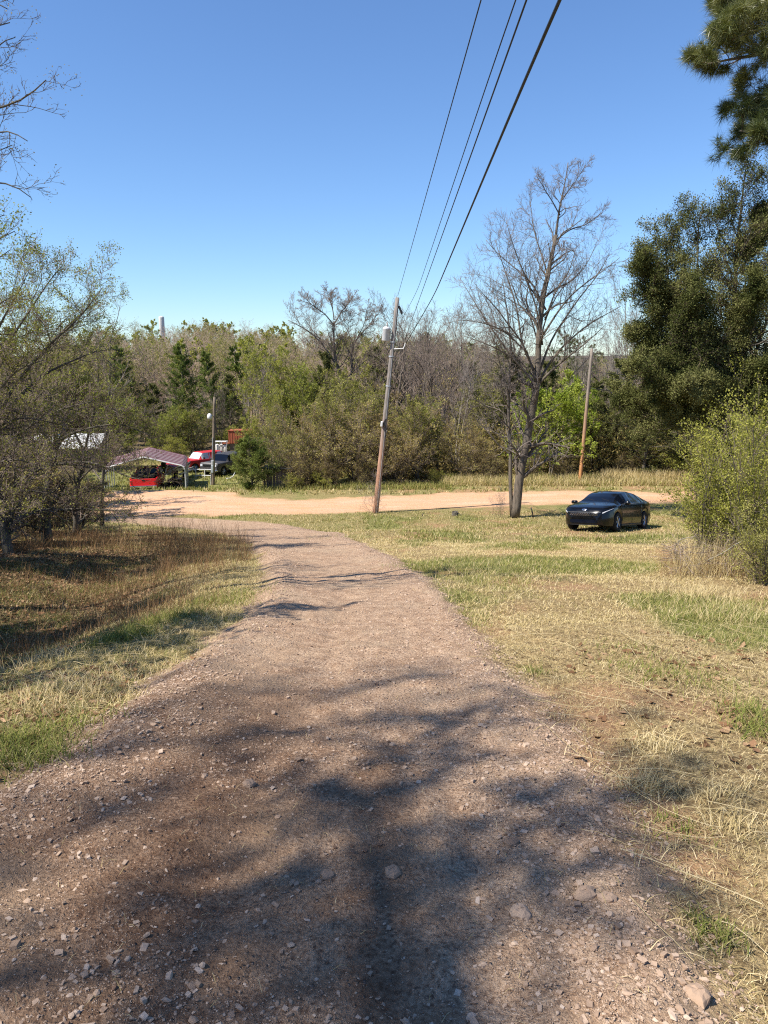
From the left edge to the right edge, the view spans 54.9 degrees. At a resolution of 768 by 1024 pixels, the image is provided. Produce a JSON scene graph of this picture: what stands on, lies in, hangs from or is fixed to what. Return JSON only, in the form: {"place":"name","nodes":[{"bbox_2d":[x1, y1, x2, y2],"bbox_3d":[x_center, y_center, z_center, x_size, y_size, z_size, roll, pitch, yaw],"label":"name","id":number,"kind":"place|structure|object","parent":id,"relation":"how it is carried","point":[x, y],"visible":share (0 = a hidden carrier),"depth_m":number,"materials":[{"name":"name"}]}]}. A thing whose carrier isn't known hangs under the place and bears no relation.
{"place":"outdoors","nodes":[
{"label":"outdoors","id":0,"kind":"place"},
{"bbox_2d":[0,355,767,1023],"bbox_3d":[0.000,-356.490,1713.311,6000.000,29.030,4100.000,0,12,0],"label":"ground","id":1,"kind":"structure","parent":0,"point":[378,947],"depth_m":3.50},
{"bbox_2d":[0,189,53,352],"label":"spring tree","id":2,"kind":"object","parent":1,"relation":"on","point":[4,235],"visible":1,"depth_m":10.30,"materials":[{"name":"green plant"}]},
{"bbox_2d":[0,436,70,544],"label":"shrub","id":3,"kind":"object","parent":1,"relation":"on","point":[22,498],"visible":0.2,"depth_m":18.64,"materials":[{"name":"green plant"}]},
{"bbox_2d":[0,283,79,562],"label":"budding tree","id":4,"kind":"object","parent":1,"relation":"on","point":[4,358],"visible":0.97,"depth_m":13.88,"materials":[{"name":"green plant"}]},
{"bbox_2d":[0,0,85,202],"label":"bare tree","id":5,"kind":"object","parent":1,"relation":"on","point":[13,103],"visible":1,"depth_m":7.78,"materials":[{"name":"grey plant"}]},
{"bbox_2d":[39,468,113,530],"bbox_3d":[-10.146,-0.321,24.306,2.826,2.441,2.477,-8,14,-34],"label":"shrub","id":6,"kind":"object","parent":1,"relation":"on","point":[80,525],"visible":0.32,"depth_m":24.34,"materials":[{"name":"brown plant"}]},
{"bbox_2d":[0,226,154,553],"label":"budding tree","id":7,"kind":"object","parent":1,"relation":"on","point":[7,524],"visible":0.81,"depth_m":15.64,"materials":[{"name":"green plant"}]},
{"bbox_2d":[1,258,182,540],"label":"budding tree","id":8,"kind":"object","parent":1,"relation":"on","point":[60,485],"visible":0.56,"depth_m":19.14,"materials":[{"name":"green plant"}]},
{"bbox_2d":[34,319,162,534],"bbox_3d":[-8.352,-2.411,21.380,3.712,6.377,2.908,0,12,0],"label":"budding tree","id":9,"kind":"object","parent":1,"relation":"on","point":[75,516],"visible":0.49,"depth_m":21.55,"materials":[{"name":"green plant"}]},
{"bbox_2d":[80,291,138,523],"bbox_3d":[-9.214,-3.433,24.810,2.358,7.936,2.154,0,12,0],"label":"bare tree","id":10,"kind":"object","parent":1,"relation":"on","point":[103,471],"visible":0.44,"depth_m":24.82,"materials":[{"name":"brown plant"}]},
{"bbox_2d":[85,396,154,452],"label":"spring tree","id":11,"kind":"object","parent":1,"relation":"on","point":[127,434],"visible":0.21,"depth_m":70.42,"materials":[{"name":"green plant"}]},
{"bbox_2d":[100,345,153,444],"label":"cedar tree","id":12,"kind":"object","parent":1,"relation":"on","point":[128,369],"visible":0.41,"depth_m":82.10,"materials":[{"name":"green plant"}]},
{"bbox_2d":[105,447,188,487],"bbox_3d":[-16.627,-2.927,52.082,5.307,2.708,5.450,-3,12,-13],"label":"carport","id":13,"kind":"object","parent":1,"relation":"on","point":[173,458],"visible":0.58,"depth_m":51.77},
{"bbox_2d":[130,465,164,488],"bbox_3d":[-16.422,-2.356,51.422,2.160,1.660,5.180,-2,9,-11],"label":"pickup truck","id":14,"kind":"object","parent":1,"relation":"on","point":[136,483],"visible":0.53,"depth_m":49.36,"materials":[{"name":"red paint"}]},
{"bbox_2d":[130,383,167,447],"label":"cedar tree","id":15,"kind":"object","parent":1,"relation":"on","point":[154,388],"visible":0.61,"depth_m":74.91,"materials":[{"name":"green plant"}]},
{"bbox_2d":[138,406,195,448],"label":"spring tree","id":16,"kind":"object","parent":1,"relation":"on","point":[183,417],"visible":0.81,"depth_m":69.88,"materials":[{"name":"green plant"}]},
{"bbox_2d":[150,435,189,461],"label":"shrub","id":17,"kind":"object","parent":1,"relation":"on","point":[172,447],"visible":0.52,"depth_m":67.90,"materials":[{"name":"green plant"}]},
{"bbox_2d":[155,342,204,439],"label":"cedar tree","id":18,"kind":"object","parent":1,"relation":"on","point":[176,351],"visible":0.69,"depth_m":79.06,"materials":[{"name":"green plant"}]},
{"bbox_2d":[160,400,216,455],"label":"budding tree","id":19,"kind":"object","parent":1,"relation":"on","point":[203,442],"visible":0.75,"depth_m":71.40,"materials":[{"name":"green plant"}]},
{"bbox_2d":[182,450,221,471],"bbox_3d":[-15.403,-4.321,62.419,2.060,1.580,4.080,8,13,37],"label":"parked car","id":20,"kind":"object","parent":1,"relation":"on","point":[196,458],"visible":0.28,"depth_m":61.72,"materials":[{"name":"red paint"}]},
{"bbox_2d":[207,397,215,484],"bbox_3d":[-12.482,-4.865,53.392,0.538,6.741,0.699,4,12,-1],"label":"utility pole","id":21,"kind":"object","parent":1,"relation":"on","point":[212,479],"visible":0.91,"depth_m":53.45,"materials":[{"name":"grey wood"}]},
{"bbox_2d":[192,350,236,443],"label":"cedar tree","id":22,"kind":"object","parent":1,"relation":"on","point":[204,355],"visible":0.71,"depth_m":76.69,"materials":[{"name":"green plant"}]},
{"bbox_2d":[199,451,246,475],"bbox_3d":[-13.178,-4.020,60.946,2.180,1.660,4.580,4,12,22],"label":"parked car","id":23,"kind":"object","parent":1,"relation":"on","point":[222,459],"visible":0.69,"depth_m":59.78,"materials":[{"name":"grey paint"}]},
{"bbox_2d":[216,373,245,429],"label":"cedar tree","id":24,"kind":"object","parent":1,"relation":"on","point":[229,378],"visible":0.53,"depth_m":80.63,"materials":[{"name":"green plant"}]},
{"bbox_2d":[226,434,285,489],"bbox_3d":[-7.771,-2.922,43.801,3.318,3.455,3.732,7,14,32],"label":"juniper shrub","id":25,"kind":"object","parent":1,"relation":"on","point":[254,462],"visible":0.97,"depth_m":43.23,"materials":[{"name":"green plant"}]},
{"bbox_2d":[234,347,280,427],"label":"tree","id":26,"kind":"object","parent":1,"relation":"on","point":[250,378],"visible":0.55,"depth_m":83.55,"materials":[{"name":"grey plant"}]},
{"bbox_2d":[215,339,307,471],"bbox_3d":[-8.943,-8.391,60.181,8.532,11.208,6.112,7,14,29],"label":"spring tree","id":27,"kind":"object","parent":1,"relation":"on","point":[253,364],"visible":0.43,"depth_m":59.29,"materials":[{"name":"green plant"}]},
{"bbox_2d":[235,386,297,483],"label":"spring tree","id":28,"kind":"object","parent":1,"relation":"on","point":[253,431],"visible":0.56,"depth_m":53.58,"materials":[{"name":"green plant"}]},
{"bbox_2d":[261,465,294,488],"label":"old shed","id":29,"kind":"structure","parent":1,"relation":"on","point":[276,481],"depth_m":44.08,"materials":[{"name":"brown wood"}]},
{"bbox_2d":[246,345,320,456],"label":"spring tree","id":30,"kind":"object","parent":1,"relation":"on","point":[276,378],"visible":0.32,"depth_m":57.46,"materials":[{"name":"green plant"}]},
{"bbox_2d":[243,398,328,483],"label":"budding tree","id":31,"kind":"object","parent":1,"relation":"on","point":[260,410],"visible":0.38,"depth_m":45.53,"materials":[{"name":"green plant"}]},
{"bbox_2d":[263,428,319,479],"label":"budding tree","id":32,"kind":"object","parent":1,"relation":"on","point":[287,447],"visible":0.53,"depth_m":44.53,"materials":[{"name":"green plant"}]},
{"bbox_2d":[282,451,320,487],"bbox_3d":[-4.844,-2.384,43.953,2.400,2.593,2.743,7,14,32],"label":"shrub","id":33,"kind":"object","parent":1,"relation":"on","point":[302,467],"visible":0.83,"depth_m":43.64,"materials":[{"name":"green plant"}]},
{"bbox_2d":[260,401,355,484],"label":"budding tree","id":34,"kind":"object","parent":1,"relation":"on","point":[323,451],"visible":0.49,"depth_m":44.78,"materials":[{"name":"green plant"}]},
{"bbox_2d":[267,361,356,453],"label":"spring tree","id":35,"kind":"object","parent":1,"relation":"on","point":[302,382],"visible":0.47,"depth_m":56.62,"materials":[{"name":"green plant"}]},
{"bbox_2d":[301,350,341,439],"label":"cedar tree","id":36,"kind":"object","parent":1,"relation":"on","point":[325,358],"visible":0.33,"depth_m":56.57,"materials":[{"name":"green plant"}]},
{"bbox_2d":[308,452,345,487],"bbox_3d":[-3.443,-2.426,44.433,2.352,2.313,2.686,4,12,17],"label":"shrub","id":37,"kind":"object","parent":1,"relation":"on","point":[329,466],"visible":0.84,"depth_m":44.01,"materials":[{"name":"green plant"}]},
{"bbox_2d":[301,387,358,473],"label":"budding tree","id":38,"kind":"object","parent":1,"relation":"on","point":[327,399],"visible":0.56,"depth_m":45.45,"materials":[{"name":"green plant"}]},
{"bbox_2d":[305,362,376,471],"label":"budding tree","id":39,"kind":"object","parent":1,"relation":"on","point":[346,387],"visible":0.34,"depth_m":50.28,"materials":[{"name":"green plant"}]},
{"bbox_2d":[285,280,399,444],"bbox_3d":[-3.715,-9.789,59.182,9.280,16.774,6.955,-6,13,-28],"label":"bare tree","id":40,"kind":"object","parent":1,"relation":"on","point":[351,298],"visible":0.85,"depth_m":58.20,"materials":[{"name":"brown plant"}]},
{"bbox_2d":[316,393,402,481],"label":"budding tree","id":41,"kind":"object","parent":1,"relation":"on","point":[357,445],"visible":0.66,"depth_m":45.15,"materials":[{"name":"green plant"}]},
{"bbox_2d":[0,642,718,1023],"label":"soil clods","id":42,"kind":"object","parent":1,"relation":"on","point":[114,988],"visible":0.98,"depth_m":3.30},
{"bbox_2d":[350,451,385,483],"bbox_3d":[-0.966,-2.601,44.908,2.378,2.328,2.720,1,12,7],"label":"shrub","id":43,"kind":"object","parent":1,"relation":"on","point":[362,476],"visible":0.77,"depth_m":44.62,"materials":[{"name":"green plant"}]},
{"bbox_2d":[338,381,399,461],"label":"budding tree","id":44,"kind":"object","parent":1,"relation":"on","point":[376,410],"visible":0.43,"depth_m":46.58,"materials":[{"name":"green plant"}]},
{"bbox_2d":[0,502,750,659],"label":"dead weeds","id":45,"kind":"object","parent":1,"relation":"on","point":[187,538],"visible":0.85,"depth_m":14.21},
{"bbox_2d":[0,317,752,448],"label":"woodland","id":46,"kind":"object","parent":1,"relation":"on","point":[226,354],"visible":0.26,"depth_m":106.33,"materials":[{"name":"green plant"}]},
{"bbox_2d":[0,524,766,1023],"bbox_3d":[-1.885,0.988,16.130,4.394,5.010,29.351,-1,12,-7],"label":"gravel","id":47,"kind":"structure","parent":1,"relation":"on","point":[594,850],"depth_m":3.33,"materials":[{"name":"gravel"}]},
{"bbox_2d":[361,345,405,420],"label":"cedar tree","id":48,"kind":"object","parent":1,"relation":"on","point":[376,361],"visible":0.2,"depth_m":64.55,"materials":[{"name":"green plant"}]},
{"bbox_2d":[0,444,767,1023],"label":"grass","id":49,"kind":"structure","parent":1,"relation":"on","point":[130,630],"depth_m":8.07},
{"bbox_2d":[0,610,767,960],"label":"loose straw","id":50,"kind":"object","parent":1,"relation":"on","point":[542,722],"visible":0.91,"depth_m":5.10,"materials":[{"name":"beige plant"}]},
{"bbox_2d":[0,468,767,779],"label":"fallen leaves","id":51,"kind":"object","parent":1,"relation":"on","point":[752,743],"visible":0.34,"depth_m":10.28,"materials":[{"name":"brown plant"}]},
{"bbox_2d":[373,297,405,512],"bbox_3d":[0.112,-4.538,33.790,1.105,10.186,0.535,6,12,-1],"label":"utility pole","id":52,"kind":"object","parent":1,"relation":"on","point":[386,332],"visible":0.96,"depth_m":33.53,"materials":[{"name":"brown wood"}]},
{"bbox_2d":[398,0,481,293],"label":"power line","id":53,"kind":"object","parent":52,"relation":"attached to","point":[447,118],"visible":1,"depth_m":11.58,"materials":[{"name":"black metal"}]},
{"bbox_2d":[402,0,515,318],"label":"power line","id":54,"kind":"object","parent":52,"relation":"attached to","point":[473,124],"visible":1,"depth_m":11.14,"materials":[{"name":"black metal"}]},
{"bbox_2d":[403,0,526,343],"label":"power line","id":55,"kind":"object","parent":52,"relation":"attached to","point":[524,5],"visible":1,"depth_m":9.57,"materials":[{"name":"black metal"}]},
{"bbox_2d":[405,0,561,343],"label":"power line","id":56,"kind":"object","parent":52,"relation":"attached to","point":[556,7],"visible":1,"depth_m":8.62,"materials":[{"name":"black metal"}]},
{"bbox_2d":[346,305,435,418],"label":"bare tree","id":57,"kind":"object","parent":1,"relation":"on","point":[399,387],"visible":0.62,"depth_m":56.90,"materials":[{"name":"grey plant"}]},
{"bbox_2d":[346,402,447,481],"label":"budding tree","id":58,"kind":"object","parent":1,"relation":"on","point":[407,450],"visible":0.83,"depth_m":45.02,"materials":[{"name":"green plant"}]},
{"bbox_2d":[358,371,457,467],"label":"budding tree","id":59,"kind":"object","parent":1,"relation":"on","point":[397,396],"visible":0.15,"depth_m":52.43,"materials":[{"name":"green plant"}]},
{"bbox_2d":[371,301,446,422],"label":"bare tree","id":60,"kind":"object","parent":1,"relation":"on","point":[408,350],"visible":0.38,"depth_m":61.96,"materials":[{"name":"grey plant"}]},
{"bbox_2d":[369,287,456,412],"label":"bare tree","id":61,"kind":"object","parent":1,"relation":"on","point":[404,368],"visible":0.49,"depth_m":59.38,"materials":[{"name":"grey plant"}]},
{"bbox_2d":[385,325,444,465],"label":"bare tree","id":62,"kind":"object","parent":1,"relation":"on","point":[425,382],"visible":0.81,"depth_m":52.88,"materials":[{"name":"grey plant"}]},
{"bbox_2d":[388,391,444,478],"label":"budding tree","id":63,"kind":"object","parent":1,"relation":"on","point":[412,408],"visible":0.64,"depth_m":46.71,"materials":[{"name":"green plant"}]},
{"bbox_2d":[413,401,451,470],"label":"spring tree","id":64,"kind":"object","parent":1,"relation":"on","point":[432,430],"visible":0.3,"depth_m":48.37,"materials":[{"name":"green plant"}]},
{"bbox_2d":[387,302,478,406],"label":"bare tree","id":65,"kind":"object","parent":1,"relation":"on","point":[420,376],"visible":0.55,"depth_m":58.02,"materials":[{"name":"grey plant"}]},
{"bbox_2d":[390,296,493,439],"bbox_3d":[4.508,-10.215,56.871,8.234,13.171,10.365,-3,12,-13],"label":"bare tree","id":66,"kind":"object","parent":1,"relation":"on","point":[432,362],"visible":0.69,"depth_m":55.73,"materials":[{"name":"grey plant"}]},
{"bbox_2d":[418,296,477,447],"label":"bare tree","id":67,"kind":"object","parent":1,"relation":"on","point":[447,346],"visible":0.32,"depth_m":65.60,"materials":[{"name":"grey plant"}]},
{"bbox_2d":[421,320,494,468],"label":"bare tree","id":68,"kind":"object","parent":1,"relation":"on","point":[464,378],"visible":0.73,"depth_m":51.38,"materials":[{"name":"grey plant"}]},
{"bbox_2d":[435,318,482,452],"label":"bare tree","id":69,"kind":"object","parent":1,"relation":"on","point":[457,366],"visible":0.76,"depth_m":54.70,"materials":[{"name":"grey plant"}]},
{"bbox_2d":[406,303,524,446],"bbox_3d":[6.572,-11.313,62.234,10.555,13.529,8.372,2,12,9],"label":"bare tree","id":70,"kind":"object","parent":1,"relation":"on","point":[452,324],"visible":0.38,"depth_m":62.29,"materials":[{"name":"grey plant"}]},
{"bbox_2d":[429,416,505,476],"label":"budding tree","id":71,"kind":"object","parent":1,"relation":"on","point":[465,468],"visible":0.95,"depth_m":47.00,"materials":[{"name":"green plant"}]},
{"bbox_2d":[445,371,511,467],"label":"budding tree","id":72,"kind":"object","parent":1,"relation":"on","point":[477,411],"visible":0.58,"depth_m":51.09,"materials":[{"name":"brown plant"}]},
{"bbox_2d":[480,451,508,477],"bbox_3d":[6.921,-2.866,46.864,2.163,2.116,2.476,3,12,15],"label":"shrub","id":73,"kind":"object","parent":1,"relation":"on","point":[488,471],"visible":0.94,"depth_m":46.66,"materials":[{"name":"green plant"}]},
{"bbox_2d":[459,267,538,516],"bbox_3d":[5.079,-4.966,31.779,4.129,10.636,3.119,-10,15,-40],"label":"bare tree","id":74,"kind":"object","parent":1,"relation":"on","point":[508,424],"visible":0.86,"depth_m":31.83,"materials":[{"name":"brown plant"}]},
{"bbox_2d":[488,351,526,436],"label":"cedar tree","id":75,"kind":"object","parent":1,"relation":"on","point":[512,380],"visible":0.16,"depth_m":60.22,"materials":[{"name":"green plant"}]},
{"bbox_2d":[509,903,531,919],"bbox_3d":[0.482,1.405,2.602,0.081,0.036,0.072,9,15,37],"label":"rock","id":76,"kind":"object","parent":1,"relation":"on","point":[520,911],"visible":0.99,"depth_m":2.59,"materials":[{"name":"stone"}]},
{"bbox_2d":[304,413,763,484],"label":"undergrowth","id":77,"kind":"object","parent":1,"relation":"on","point":[586,463],"visible":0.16,"depth_m":49.64,"materials":[{"name":"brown plant"}]},
{"bbox_2d":[501,388,578,475],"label":"lime green tree","id":78,"kind":"object","parent":1,"relation":"on","point":[511,410],"visible":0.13,"depth_m":49.39,"materials":[{"name":"green plant"}]},
{"bbox_2d":[440,156,645,517],"bbox_3d":[6.772,-7.297,31.869,9.268,15.203,5.744,0,12,0],"label":"bare tree","id":79,"kind":"object","parent":1,"relation":"on","point":[536,379],"visible":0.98,"depth_m":31.10,"materials":[{"name":"brown plant"}]},
{"bbox_2d":[495,368,601,475],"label":"lime green tree","id":80,"kind":"object","parent":1,"relation":"on","point":[565,396],"visible":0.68,"depth_m":46.89,"materials":[{"name":"green plant"}]},
{"bbox_2d":[540,360,575,431],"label":"cedar tree","id":81,"kind":"object","parent":1,"relation":"on","point":[551,375],"visible":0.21,"depth_m":58.62,"materials":[{"name":"green plant"}]},
{"bbox_2d":[541,328,585,397],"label":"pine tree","id":82,"kind":"object","parent":1,"relation":"on","point":[572,360],"visible":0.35,"depth_m":69.76,"materials":[{"name":"green plant"}]},
{"bbox_2d":[550,453,579,475],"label":"shrub","id":83,"kind":"object","parent":1,"relation":"on","point":[557,468],"visible":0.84,"depth_m":47.81,"materials":[{"name":"green plant"}]},
{"bbox_2d":[546,381,609,463],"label":"lime green tree","id":84,"kind":"object","parent":1,"relation":"on","point":[590,403],"visible":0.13,"depth_m":50.82,"materials":[{"name":"green plant"}]},
{"bbox_2d":[553,319,612,429],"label":"bare tree","id":85,"kind":"object","parent":1,"relation":"on","point":[584,372],"visible":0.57,"depth_m":64.84,"materials":[{"name":"grey plant"}]},
{"bbox_2d":[578,348,592,480],"bbox_3d":[12.344,-5.643,45.324,0.245,8.554,0.294,2,12,0],"label":"utility pole","id":86,"kind":"object","parent":1,"relation":"on","point":[585,415],"visible":0.95,"depth_m":45.16,"materials":[{"name":"brown wood"}]},
{"bbox_2d":[574,885,596,901],"bbox_3d":[0.725,1.370,2.664,0.079,0.038,0.079,2,12,8],"label":"rock","id":87,"kind":"object","parent":1,"relation":"on","point":[584,893],"visible":1,"depth_m":2.64,"materials":[{"name":"stone"}]},
{"bbox_2d":[572,404,636,472],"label":"budding tree","id":88,"kind":"object","parent":1,"relation":"on","point":[603,445],"visible":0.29,"depth_m":49.84,"materials":[{"name":"green plant"}]},
{"bbox_2d":[566,491,649,530],"bbox_3d":[8.450,-0.072,27.765,2.220,1.430,4.688,2,2,38],"label":"parked car","id":89,"kind":"object","parent":1,"relation":"on","point":[614,510],"visible":1,"depth_m":26.54,"materials":[{"name":"black paint"}]},
{"bbox_2d":[577,358,659,470],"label":"cedar tree","id":90,"kind":"object","parent":1,"relation":"on","point":[604,409],"visible":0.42,"depth_m":48.83,"materials":[{"name":"green plant"}]},
{"bbox_2d":[598,305,641,451],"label":"bare tree","id":91,"kind":"object","parent":1,"relation":"on","point":[611,361],"visible":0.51,"depth_m":59.63,"materials":[{"name":"grey plant"}]},
{"bbox_2d":[605,268,641,426],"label":"bare tree","id":92,"kind":"object","parent":1,"relation":"on","point":[632,317],"visible":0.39,"depth_m":68.47,"materials":[{"name":"grey plant"}]},
{"bbox_2d":[609,450,640,473],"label":"shrub","id":93,"kind":"object","parent":1,"relation":"on","point":[622,463],"visible":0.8,"depth_m":47.73,"materials":[{"name":"green plant"}]},
{"bbox_2d":[613,392,692,474],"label":"cedar tree","id":94,"kind":"object","parent":1,"relation":"on","point":[644,454],"visible":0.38,"depth_m":46.85,"materials":[{"name":"green plant"}]},
{"bbox_2d":[646,445,690,473],"bbox_3d":[18.294,-3.090,48.128,4.029,2.738,4.207,-5,13,-23],"label":"shrub","id":95,"kind":"object","parent":1,"relation":"on","point":[674,458],"visible":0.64,"depth_m":47.17,"materials":[{"name":"green plant"}]},
{"bbox_2d":[605,145,767,519],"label":"cedar tree","id":96,"kind":"object","parent":1,"relation":"on","point":[684,355],"visible":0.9,"depth_m":28.14,"materials":[{"name":"green plant"}]},
{"bbox_2d":[684,982,710,1009],"bbox_3d":[0.937,1.442,2.217,0.075,0.038,0.082,11,16,42],"label":"rock","id":97,"kind":"object","parent":1,"relation":"on","point":[698,994],"visible":0.91,"depth_m":2.20,"materials":[{"name":"stone"}]},
{"bbox_2d":[649,524,763,577],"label":"dry grass","id":98,"kind":"structure","parent":1,"relation":"on","point":[688,557],"depth_m":12.10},
{"bbox_2d":[657,409,765,564],"bbox_3d":[5.693,-0.260,12.844,1.769,3.160,2.169,0,12,0],"label":"shrub","id":99,"kind":"object","parent":1,"relation":"on","point":[709,493],"visible":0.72,"depth_m":12.68,"materials":[{"name":"green plant"}]},
{"bbox_2d":[669,404,767,548],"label":"shrub","id":100,"kind":"object","parent":1,"relation":"on","point":[721,458],"visible":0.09,"depth_m":15.46,"materials":[{"name":"green plant"}]},
{"bbox_2d":[675,0,767,170],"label":"pine tree","id":101,"kind":"object","parent":1,"relation":"on","point":[730,25],"visible":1,"depth_m":10.87,"materials":[{"name":"green plant"}]},
{"bbox_2d":[690,384,767,566],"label":"shrub","id":102,"kind":"object","parent":1,"relation":"on","point":[740,500],"visible":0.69,"depth_m":11.84,"materials":[{"name":"green plant"}]},
{"bbox_2d":[706,478,767,585],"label":"shrub","id":103,"kind":"object","parent":1,"relation":"on","point":[761,561],"visible":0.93,"depth_m":10.65,"materials":[{"name":"green plant"}]},
{"bbox_2d":[713,350,767,512],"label":"shrub","id":104,"kind":"object","parent":1,"relation":"on","point":[750,416],"visible":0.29,"depth_m":13.38,"materials":[{"name":"green plant"}]},
{"bbox_2d":[0,0,767,355],"label":"sky","id":105,"kind":"structure","parent":0,"point":[240,156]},
{"bbox_2d":[248,465,765,578],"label":"tall dry grass","id":106,"kind":"structure","parent":0,"point":[631,478],"depth_m":44.49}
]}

